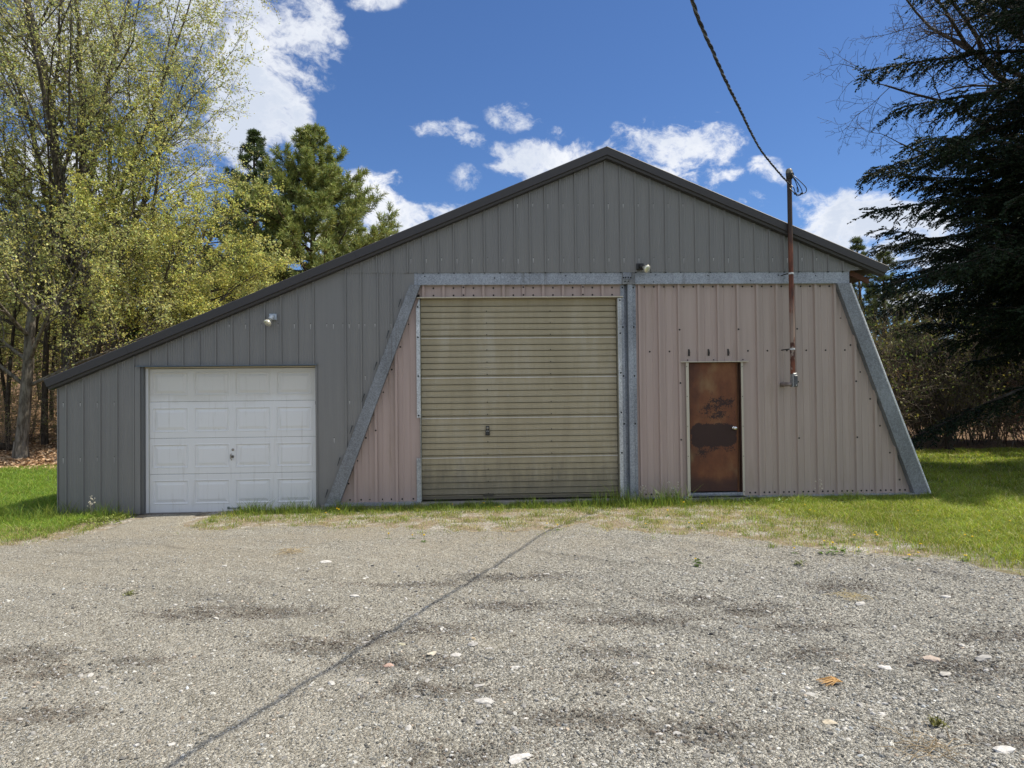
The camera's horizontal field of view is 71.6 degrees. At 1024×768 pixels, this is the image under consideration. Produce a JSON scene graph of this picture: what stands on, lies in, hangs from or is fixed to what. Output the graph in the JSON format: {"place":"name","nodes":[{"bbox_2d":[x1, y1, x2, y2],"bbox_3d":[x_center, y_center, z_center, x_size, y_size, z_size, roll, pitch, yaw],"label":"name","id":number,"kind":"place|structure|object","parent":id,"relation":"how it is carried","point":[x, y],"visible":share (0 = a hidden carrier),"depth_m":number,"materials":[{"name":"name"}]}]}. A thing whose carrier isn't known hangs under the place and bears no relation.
{"place":"outdoors","nodes":[
{"label":"outdoors","id":0,"kind":"place"},
{"bbox_2d":[0,446,1023,574],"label":"grass","id":1,"kind":"structure","parent":0,"point":[28,481],"depth_m":10.44,"materials":[{"name":"green plant"}]},
{"bbox_2d":[0,321,1023,575],"bbox_3d":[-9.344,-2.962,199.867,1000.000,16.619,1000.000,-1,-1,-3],"label":"ground","id":2,"kind":"structure","parent":0,"point":[424,525],"depth_m":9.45,"materials":[{"name":"plant"}]},
{"bbox_2d":[0,362,40,415],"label":"thicket shrub","id":3,"kind":"object","parent":2,"relation":"on","point":[14,386],"visible":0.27,"depth_m":25.71,"materials":[{"name":"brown plant"}]},
{"bbox_2d":[0,385,46,440],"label":"thicket shrub","id":4,"kind":"object","parent":2,"relation":"on","point":[15,407],"visible":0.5,"depth_m":21.77,"materials":[{"name":"brown plant"}]},
{"bbox_2d":[1,336,48,409],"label":"thicket shrub","id":5,"kind":"object","parent":2,"relation":"on","point":[19,375],"visible":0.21,"depth_m":28.20,"materials":[{"name":"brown plant"}]},
{"bbox_2d":[0,392,53,451],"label":"thicket shrub","id":6,"kind":"object","parent":2,"relation":"on","point":[8,423],"visible":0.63,"depth_m":20.77,"materials":[{"name":"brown plant"}]},
{"bbox_2d":[0,148,53,358],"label":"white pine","id":7,"kind":"object","parent":2,"relation":"on","point":[19,215],"visible":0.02,"depth_m":48.41,"materials":[{"name":"green plant"}]},
{"bbox_2d":[0,392,56,469],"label":"fallen leaves","id":8,"kind":"object","parent":2,"relation":"on","point":[40,453],"visible":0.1,"depth_m":20.02,"materials":[{"name":"brown plant"}]},
{"bbox_2d":[0,442,12,449],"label":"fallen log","id":9,"kind":"object","parent":8,"relation":"on","point":[3,446],"visible":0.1,"depth_m":20.76,"materials":[{"name":"brown wood"}]},
{"bbox_2d":[0,367,56,443],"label":"thicket shrub","id":10,"kind":"object","parent":2,"relation":"on","point":[33,419],"visible":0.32,"depth_m":22.69,"materials":[{"name":"brown plant"}]},
{"bbox_2d":[0,262,57,372],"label":"young maple tree","id":11,"kind":"object","parent":2,"relation":"on","point":[22,320],"visible":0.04,"depth_m":30.17,"materials":[{"name":"green plant"}]},
{"bbox_2d":[0,196,60,435],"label":"forest tree","id":12,"kind":"object","parent":2,"relation":"on","point":[2,378],"visible":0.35,"depth_m":23.21,"materials":[{"name":"green plant"}]},
{"bbox_2d":[0,282,60,400],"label":"young maple tree","id":13,"kind":"object","parent":2,"relation":"on","point":[23,345],"visible":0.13,"depth_m":27.36,"materials":[{"name":"green plant"}]},
{"bbox_2d":[0,259,61,391],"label":"young maple tree","id":14,"kind":"object","parent":2,"relation":"on","point":[19,315],"visible":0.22,"depth_m":25.93,"materials":[{"name":"green plant"}]},
{"bbox_2d":[0,276,61,376],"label":"young maple tree","id":15,"kind":"object","parent":2,"relation":"on","point":[24,328],"visible":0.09,"depth_m":28.65,"materials":[{"name":"green plant"}]},
{"bbox_2d":[0,225,61,399],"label":"forest tree","id":16,"kind":"object","parent":2,"relation":"on","point":[23,327],"visible":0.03,"depth_m":30.72,"materials":[{"name":"green plant"}]},
{"bbox_2d":[16,393,56,444],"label":"thicket shrub","id":17,"kind":"object","parent":2,"relation":"on","point":[54,420],"visible":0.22,"depth_m":21.04,"materials":[{"name":"brown plant"}]},
{"bbox_2d":[0,189,88,360],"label":"forest tree","id":18,"kind":"object","parent":2,"relation":"on","point":[57,271],"visible":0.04,"depth_m":33.40,"materials":[{"name":"green plant"}]},
{"bbox_2d":[1,195,89,419],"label":"forest tree","id":19,"kind":"object","parent":2,"relation":"on","point":[53,357],"visible":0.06,"depth_m":26.38,"materials":[{"name":"brown plant"}]},
{"bbox_2d":[0,125,92,443],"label":"forest tree","id":20,"kind":"object","parent":2,"relation":"on","point":[8,387],"visible":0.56,"depth_m":21.43,"materials":[{"name":"green plant"}]},
{"bbox_2d":[34,356,60,416],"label":"thicket shrub","id":21,"kind":"object","parent":2,"relation":"on","point":[49,390],"visible":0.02,"depth_m":23.76,"materials":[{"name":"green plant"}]},
{"bbox_2d":[2,183,102,356],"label":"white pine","id":22,"kind":"object","parent":2,"relation":"on","point":[54,255],"visible":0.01,"depth_m":44.37,"materials":[{"name":"green plant"}]},
{"bbox_2d":[8,330,101,419],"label":"thicket shrub","id":23,"kind":"object","parent":2,"relation":"on","point":[57,363],"visible":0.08,"depth_m":26.06,"materials":[{"name":"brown plant"}]},
{"bbox_2d":[2,138,111,370],"bbox_3d":[-18.605,-4.515,28.773,4.841,11.893,4.297,0,-1,-35],"label":"forest tree","id":24,"kind":"object","parent":2,"relation":"on","point":[56,360],"visible":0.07,"depth_m":28.75,"materials":[{"name":"green plant"}]},
{"bbox_2d":[1,173,127,353],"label":"forest tree","id":25,"kind":"object","parent":2,"relation":"on","point":[38,270],"visible":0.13,"depth_m":23.38,"materials":[{"name":"green plant"}]},
{"bbox_2d":[0,0,145,444],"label":"forest tree","id":26,"kind":"object","parent":2,"relation":"on","point":[45,430],"visible":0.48,"depth_m":21.56,"materials":[{"name":"green plant"}]},
{"bbox_2d":[0,6,146,335],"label":"forest tree","id":27,"kind":"object","parent":2,"relation":"on","point":[37,322],"visible":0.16,"depth_m":24.44,"materials":[{"name":"green plant"}]},
{"bbox_2d":[0,206,181,358],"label":"young maple tree","id":28,"kind":"object","parent":2,"relation":"on","point":[85,312],"visible":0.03,"depth_m":34.02,"materials":[{"name":"green plant"}]},
{"bbox_2d":[0,209,184,388],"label":"young maple tree","id":29,"kind":"object","parent":2,"relation":"on","point":[86,342],"visible":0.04,"depth_m":29.10,"materials":[{"name":"green plant"}]},
{"bbox_2d":[0,182,196,458],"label":"pale trunk tree","id":30,"kind":"object","parent":2,"relation":"on","point":[27,383],"visible":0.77,"depth_m":19.67,"materials":[{"name":"green plant"}]},
{"bbox_2d":[71,512,135,525],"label":"broadleaf weed","id":31,"kind":"object","parent":2,"relation":"on","point":[102,519],"visible":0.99,"depth_m":10.02,"materials":[{"name":"green plant"}]},
{"bbox_2d":[22,49,196,347],"bbox_3d":[-12.660,-4.088,23.454,5.511,12.911,5.014,-1,-1,17],"label":"forest tree","id":32,"kind":"object","parent":2,"relation":"on","point":[47,201],"visible":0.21,"depth_m":22.67,"materials":[{"name":"green plant"}]},
{"bbox_2d":[20,239,215,391],"bbox_3d":[-15.888,-2.128,28.260,7.804,6.874,8.945,-1,-1,13],"label":"young maple tree","id":33,"kind":"object","parent":2,"relation":"on","point":[83,333],"visible":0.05,"depth_m":26.07,"materials":[{"name":"green plant"}]},
{"bbox_2d":[103,314,144,346],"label":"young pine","id":34,"kind":"object","parent":2,"relation":"on","point":[129,336],"visible":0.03,"depth_m":25.10,"materials":[{"name":"green plant"}]},
{"bbox_2d":[0,74,295,360],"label":"leaning maple tree","id":35,"kind":"object","parent":2,"relation":"on","point":[86,199],"visible":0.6,"depth_m":21.86,"materials":[{"name":"green plant"}]},
{"bbox_2d":[0,0,305,368],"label":"maple tree","id":36,"kind":"object","parent":2,"relation":"on","point":[32,30],"visible":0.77,"depth_m":22.69,"materials":[{"name":"green plant"}]},
{"bbox_2d":[83,213,242,330],"bbox_3d":[-16.420,-3.829,34.634,9.663,8.403,11.075,0,-1,-12],"label":"young maple tree","id":37,"kind":"object","parent":2,"relation":"on","point":[186,259],"visible":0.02,"depth_m":33.28,"materials":[{"name":"green plant"}]},
{"bbox_2d":[141,245,231,331],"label":"forest tree","id":38,"kind":"object","parent":2,"relation":"on","point":[195,275],"visible":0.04,"depth_m":24.47,"materials":[{"name":"green plant"}]},
{"bbox_2d":[100,233,281,346],"bbox_3d":[-12.292,-2.235,28.911,7.433,7.300,8.519,-2,-1,44],"label":"young maple tree","id":39,"kind":"object","parent":2,"relation":"on","point":[204,290],"visible":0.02,"depth_m":27.44,"materials":[{"name":"green plant"}]},
{"bbox_2d":[109,231,307,321],"bbox_3d":[-13.529,-3.198,32.291,9.797,8.306,8.548,-1,-1,16],"label":"young maple tree","id":40,"kind":"object","parent":2,"relation":"on","point":[226,267],"visible":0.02,"depth_m":31.02,"materials":[{"name":"green plant"}]},
{"bbox_2d":[189,128,302,302],"bbox_3d":[-12.401,-6.248,35.583,7.062,13.217,7.492,0,-1,-28],"label":"white pine","id":41,"kind":"object","parent":2,"relation":"on","point":[255,136],"visible":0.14,"depth_m":35.07,"materials":[{"name":"green plant"}]},
{"bbox_2d":[235,233,287,290],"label":"forest tree","id":42,"kind":"object","parent":2,"relation":"on","point":[257,264],"visible":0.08,"depth_m":26.20,"materials":[{"name":"green plant"}]},
{"bbox_2d":[176,122,402,299],"bbox_3d":[-8.789,-5.395,31.704,11.534,12.650,11.067,-1,-1,14],"label":"white pine","id":43,"kind":"object","parent":2,"relation":"on","point":[290,225],"visible":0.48,"depth_m":30.16,"materials":[{"name":"green plant"}]},
{"bbox_2d":[3,162,945,369],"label":"woods","id":44,"kind":"object","parent":2,"relation":"on","point":[202,224],"visible":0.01,"depth_m":75.03,"materials":[{"name":"green plant"}]},
{"bbox_2d":[44,146,930,515],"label":"metal garage","id":45,"kind":"structure","parent":2,"relation":"on","point":[538,336],"depth_m":11.10,"materials":[{"name":"grey paint"}]},
{"bbox_2d":[135,364,316,512],"bbox_3d":[-4.308,0.835,10.816,2.699,2.250,0.185,-1,-1,-3],"label":"overhead door","id":46,"kind":"structure","parent":45,"relation":"in","point":[245,403],"depth_m":10.89,"materials":[{"name":"white paint"}]},
{"bbox_2d":[263,314,276,325],"bbox_3d":[-3.668,-0.971,10.754,0.126,0.201,0.227,-1,-1,15],"label":"flood light","id":47,"kind":"object","parent":45,"relation":"attached to","point":[267,322],"visible":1,"depth_m":10.72,"materials":[{"name":"beige"}]},
{"bbox_2d":[416,296,623,502],"bbox_3d":[0.135,0.231,11.089,3.242,3.182,0.156,-1,-1,-3],"label":"ribbed door","id":48,"kind":"structure","parent":45,"relation":"in","point":[567,342],"depth_m":11.14,"materials":[{"name":"beige paint"}]},
{"bbox_2d":[636,263,650,272],"bbox_3d":[2.042,-1.797,11.013,0.125,0.169,0.252,0,-1,-29],"label":"flood light","id":49,"kind":"object","parent":45,"relation":"attached to","point":[641,266],"visible":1,"depth_m":10.98,"materials":[{"name":"white plastic"}]},
{"bbox_2d":[681,359,747,496],"bbox_3d":[3.197,0.686,11.220,1.076,2.152,0.160,-1,-1,-3],"label":"entry door","id":50,"kind":"structure","parent":45,"relation":"in","point":[714,395],"depth_m":11.22,"materials":[{"name":"brown metal"}]},
{"bbox_2d":[780,168,806,386],"bbox_3d":[4.346,-1.658,11.074,0.189,3.408,0.492,0,-1,-40],"label":"service mast","id":51,"kind":"object","parent":45,"relation":"attached to","point":[793,382],"visible":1,"depth_m":11.02,"materials":[{"name":"rusted brown steel"},{"name":"gray metal"},{"name":"black plastic"}]},
{"bbox_2d":[690,0,790,185],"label":"service cable","id":52,"kind":"object","parent":51,"relation":"hanging from","point":[701,26],"visible":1,"depth_m":5.56,"materials":[{"name":"rubber"}]},
{"bbox_2d":[0,513,1023,767],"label":"gravel yard","id":53,"kind":"structure","parent":2,"relation":"on","point":[236,551],"depth_m":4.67,"materials":[{"name":"grey gravel"}]},
{"bbox_2d":[122,589,137,595],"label":"broadleaf weed","id":54,"kind":"object","parent":53,"relation":"on","point":[129,593],"visible":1,"depth_m":5.96,"materials":[{"name":"green plant"}]},
{"bbox_2d":[276,546,310,555],"bbox_3d":[-2.318,1.754,7.457,0.371,0.034,0.487,-1,-1,18],"label":"straw scrap","id":55,"kind":"object","parent":53,"relation":"on","point":[288,549],"visible":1,"depth_m":7.46,"materials":[{"name":"beige plant"}]},
{"bbox_2d":[426,651,436,655],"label":"stone","id":56,"kind":"object","parent":53,"relation":"on","point":[433,653],"visible":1,"depth_m":4.47,"materials":[{"name":"beige stone"}]},
{"bbox_2d":[450,652,460,656],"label":"stone","id":57,"kind":"object","parent":53,"relation":"on","point":[455,654],"visible":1,"depth_m":4.49,"materials":[{"name":"grey stone"}]},
{"bbox_2d":[468,642,477,645],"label":"stone","id":58,"kind":"object","parent":53,"relation":"on","point":[472,643],"visible":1,"depth_m":4.61,"materials":[{"name":"grey stone"}]},
{"bbox_2d":[474,697,493,703],"bbox_3d":[-0.148,1.687,3.780,0.110,0.026,0.073,-1,-1,-3],"label":"stone","id":59,"kind":"object","parent":53,"relation":"on","point":[486,700],"visible":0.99,"depth_m":3.76,"materials":[{"name":"white stone"}]},
{"bbox_2d":[509,753,530,763],"bbox_3d":[0.029,1.680,3.196,0.110,0.025,0.066,0,-1,-34],"label":"stone","id":60,"kind":"object","parent":53,"relation":"on","point":[515,758],"visible":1,"depth_m":3.18,"materials":[{"name":"white stone"}]},
{"bbox_2d":[692,559,702,566],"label":"broadleaf weed","id":61,"kind":"object","parent":53,"relation":"on","point":[697,562],"visible":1,"depth_m":6.80,"materials":[{"name":"green plant"}]},
{"bbox_2d":[817,676,841,685],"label":"dry leaf","id":62,"kind":"object","parent":53,"relation":"on","point":[833,680],"visible":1,"depth_m":4.03,"materials":[{"name":"orange plant"}]},
{"bbox_2d":[822,719,837,724],"bbox_3d":[1.587,1.689,3.549,0.076,0.017,0.046,-1,-1,6],"label":"stone","id":63,"kind":"object","parent":53,"relation":"on","point":[828,721],"visible":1,"depth_m":3.54,"materials":[{"name":"beige stone"}]},
{"bbox_2d":[819,545,845,554],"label":"broadleaf weed","id":64,"kind":"object","parent":53,"relation":"on","point":[842,550],"visible":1,"depth_m":7.16,"materials":[{"name":"green plant"}]},
{"bbox_2d":[823,589,876,600],"bbox_3d":[2.700,1.692,5.719,0.419,0.033,0.329,-1,-1,-3],"label":"straw wisp","id":65,"kind":"object","parent":53,"relation":"on","point":[847,594],"visible":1,"depth_m":5.68,"materials":[{"name":"beige plant"}]},
{"bbox_2d":[855,601,864,605],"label":"stone","id":66,"kind":"object","parent":53,"relation":"on","point":[860,603],"visible":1,"depth_m":5.49,"materials":[{"name":"grey stone"}]},
{"bbox_2d":[878,665,891,669],"bbox_3d":[2.232,1.695,4.247,0.077,0.019,0.057,-1,-1,-3],"label":"stone","id":67,"kind":"object","parent":53,"relation":"on","point":[885,667],"visible":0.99,"depth_m":4.24,"materials":[{"name":"white stone"}]},
{"bbox_2d":[868,719,977,766],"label":"root tuft","id":68,"kind":"object","parent":53,"relation":"on","point":[930,746],"visible":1,"depth_m":3.25,"materials":[{"name":"brown plant"}]},
{"bbox_2d":[922,655,940,661],"bbox_3d":[2.584,1.693,4.370,0.120,0.034,0.059,-1,-1,-3],"label":"stone","id":69,"kind":"object","parent":53,"relation":"on","point":[931,658],"visible":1,"depth_m":4.36,"materials":[{"name":"beige stone"}]},
{"bbox_2d":[926,714,949,728],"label":"broadleaf weed","id":70,"kind":"object","parent":53,"relation":"on","point":[934,722],"visible":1,"depth_m":3.51,"materials":[{"name":"green plant"}]},
{"bbox_2d":[938,671,950,676],"bbox_3d":[2.550,1.709,4.184,0.078,0.020,0.059,-1,-1,-3],"label":"stone","id":71,"kind":"object","parent":53,"relation":"on","point":[942,674],"visible":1,"depth_m":4.17,"materials":[{"name":"white stone"}]},
{"bbox_2d":[975,654,991,661],"bbox_3d":[2.906,1.689,4.382,0.110,0.030,0.064,-1,-1,-3],"label":"stone","id":72,"kind":"object","parent":53,"relation":"on","point":[982,657],"visible":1,"depth_m":4.37,"materials":[{"name":"grey stone"}]},
{"bbox_2d":[992,745,1015,753],"bbox_3d":[2.234,1.657,3.216,0.098,0.024,0.067,-1,-1,12],"label":"stone","id":73,"kind":"object","parent":53,"relation":"on","point":[1003,749],"visible":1,"depth_m":3.20,"materials":[{"name":"white stone"}]},
{"bbox_2d":[729,497,754,504],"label":"broadleaf weed","id":74,"kind":"object","parent":2,"relation":"on","point":[740,499],"visible":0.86,"depth_m":10.82,"materials":[{"name":"green plant"}]},
{"bbox_2d":[828,496,865,502],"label":"broadleaf weed","id":75,"kind":"object","parent":2,"relation":"on","point":[846,498],"visible":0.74,"depth_m":10.84,"materials":[{"name":"green plant"}]},
{"bbox_2d":[848,235,881,351],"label":"white pine","id":76,"kind":"object","parent":2,"relation":"on","point":[857,240],"visible":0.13,"depth_m":41.55,"materials":[{"name":"green plant"}]},
{"bbox_2d":[867,323,924,424],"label":"thicket shrub","id":77,"kind":"object","parent":2,"relation":"on","point":[896,368],"visible":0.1,"depth_m":18.71,"materials":[{"name":"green plant"}]},
{"bbox_2d":[857,251,937,360],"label":"white pine","id":78,"kind":"object","parent":2,"relation":"on","point":[879,279],"visible":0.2,"depth_m":39.76,"materials":[{"name":"green plant"}]},
{"bbox_2d":[866,301,935,423],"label":"thicket shrub","id":79,"kind":"object","parent":2,"relation":"on","point":[895,339],"visible":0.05,"depth_m":32.12,"materials":[{"name":"green plant"}]},
{"bbox_2d":[879,341,934,415],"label":"thicket shrub","id":80,"kind":"object","parent":2,"relation":"on","point":[902,372],"visible":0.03,"depth_m":24.45,"materials":[{"name":"green plant"}]},
{"bbox_2d":[880,321,936,417],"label":"white pine","id":81,"kind":"object","parent":2,"relation":"on","point":[903,335],"visible":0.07,"depth_m":34.34,"materials":[{"name":"green plant"}]},
{"bbox_2d":[880,351,937,425],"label":"thicket shrub","id":82,"kind":"object","parent":2,"relation":"on","point":[904,378],"visible":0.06,"depth_m":21.00,"materials":[{"name":"green plant"}]},
{"bbox_2d":[876,307,949,423],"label":"thicket shrub","id":83,"kind":"object","parent":2,"relation":"on","point":[912,350],"visible":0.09,"depth_m":22.39,"materials":[{"name":"green plant"}]},
{"bbox_2d":[806,0,1023,198],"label":"bare tree","id":84,"kind":"object","parent":2,"relation":"on","point":[962,43],"visible":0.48,"depth_m":17.68,"materials":[{"name":"brown plant"}]},
{"bbox_2d":[890,361,939,444],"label":"thicket shrub","id":85,"kind":"object","parent":2,"relation":"on","point":[917,403],"visible":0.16,"depth_m":20.84,"materials":[{"name":"green plant"}]},
{"bbox_2d":[873,336,976,435],"bbox_3d":[14.572,0.026,25.253,4.577,3.980,3.704,-1,-1,10],"label":"thicket shrub","id":86,"kind":"object","parent":2,"relation":"on","point":[922,389],"visible":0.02,"depth_m":25.44,"materials":[{"name":"green plant"}]},
{"bbox_2d":[855,283,995,434],"bbox_3d":[11.309,-0.604,20.630,4.441,5.273,4.072,0,-1,-10],"label":"thicket shrub","id":87,"kind":"object","parent":2,"relation":"on","point":[901,365],"visible":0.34,"depth_m":20.15,"materials":[{"name":"green plant"}]},
{"bbox_2d":[873,317,993,448],"bbox_3d":[11.973,-0.031,20.998,4.017,4.079,3.251,-1,-1,31],"label":"thicket shrub","id":88,"kind":"object","parent":2,"relation":"on","point":[936,418],"visible":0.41,"depth_m":20.50,"materials":[{"name":"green plant"}]},
{"bbox_2d":[847,0,1023,450],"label":"hemlock tree","id":89,"kind":"object","parent":2,"relation":"on","point":[997,262],"visible":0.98,"depth_m":14.31,"materials":[{"name":"green plant"}]},
{"bbox_2d":[883,334,990,443],"bbox_3d":[13.811,0.163,23.482,4.717,3.652,3.818,0,-1,-43],"label":"thicket shrub","id":90,"kind":"object","parent":2,"relation":"on","point":[929,400],"visible":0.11,"depth_m":23.02,"materials":[{"name":"green plant"}]},
{"bbox_2d":[870,259,1006,446],"bbox_3d":[11.942,-0.873,21.033,4.918,5.811,5.365,-1,-1,36],"label":"thicket shrub","id":91,"kind":"object","parent":2,"relation":"on","point":[892,340],"visible":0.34,"depth_m":21.19,"materials":[{"name":"green plant"}]},
{"bbox_2d":[865,127,1023,393],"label":"hemlock tree","id":92,"kind":"object","parent":2,"relation":"on","point":[896,249],"visible":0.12,"depth_m":23.55,"materials":[{"name":"green plant"}]},
{"bbox_2d":[888,319,1020,448],"bbox_3d":[12.467,0.059,20.902,3.598,3.877,4.445,0,-1,-45],"label":"thicket shrub","id":93,"kind":"object","parent":2,"relation":"on","point":[964,403],"visible":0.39,"depth_m":20.31,"materials":[{"name":"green plant"}]},
{"bbox_2d":[887,305,1023,443],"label":"thicket shrub","id":94,"kind":"object","parent":2,"relation":"on","point":[954,381],"visible":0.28,"depth_m":21.29,"materials":[{"name":"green plant"}]},
{"bbox_2d":[892,299,1023,446],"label":"thicket shrub","id":95,"kind":"object","parent":2,"relation":"on","point":[983,442],"visible":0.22,"depth_m":21.74,"materials":[{"name":"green plant"}]},
{"bbox_2d":[893,331,1023,449],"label":"apple tree","id":96,"kind":"object","parent":2,"relation":"on","point":[949,437],"visible":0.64,"depth_m":19.98,"materials":[{"name":"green plant"}]},
{"bbox_2d":[911,314,1017,440],"bbox_3d":[15.735,-0.348,24.479,4.737,4.694,5.167,0,-1,-9],"label":"thicket shrub","id":97,"kind":"object","parent":2,"relation":"on","point":[976,403],"visible":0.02,"depth_m":23.61,"materials":[{"name":"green plant"}]},
{"bbox_2d":[911,318,1018,439],"bbox_3d":[16.774,-0.978,24.737,4.796,6.182,5.926,-1,-1,2],"label":"thicket shrub","id":98,"kind":"object","parent":2,"relation":"on","point":[995,438],"visible":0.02,"depth_m":24.88,"materials":[{"name":"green plant"}]},
{"bbox_2d":[936,343,1023,448],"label":"thicket shrub","id":99,"kind":"object","parent":2,"relation":"on","point":[998,439],"visible":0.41,"depth_m":19.89,"materials":[{"name":"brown plant"}]},
{"bbox_2d":[962,347,1023,446],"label":"thicket shrub","id":100,"kind":"object","parent":2,"relation":"on","point":[1014,381],"visible":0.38,"depth_m":20.46,"materials":[{"name":"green plant"}]},
{"bbox_2d":[970,325,1023,443],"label":"thicket shrub","id":101,"kind":"object","parent":2,"relation":"on","point":[1010,391],"visible":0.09,"depth_m":21.71,"materials":[{"name":"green plant"}]},
{"bbox_2d":[0,0,1023,338],"label":"sky","id":102,"kind":"structure","parent":0,"point":[448,105],"materials":[{"name":"blue"}]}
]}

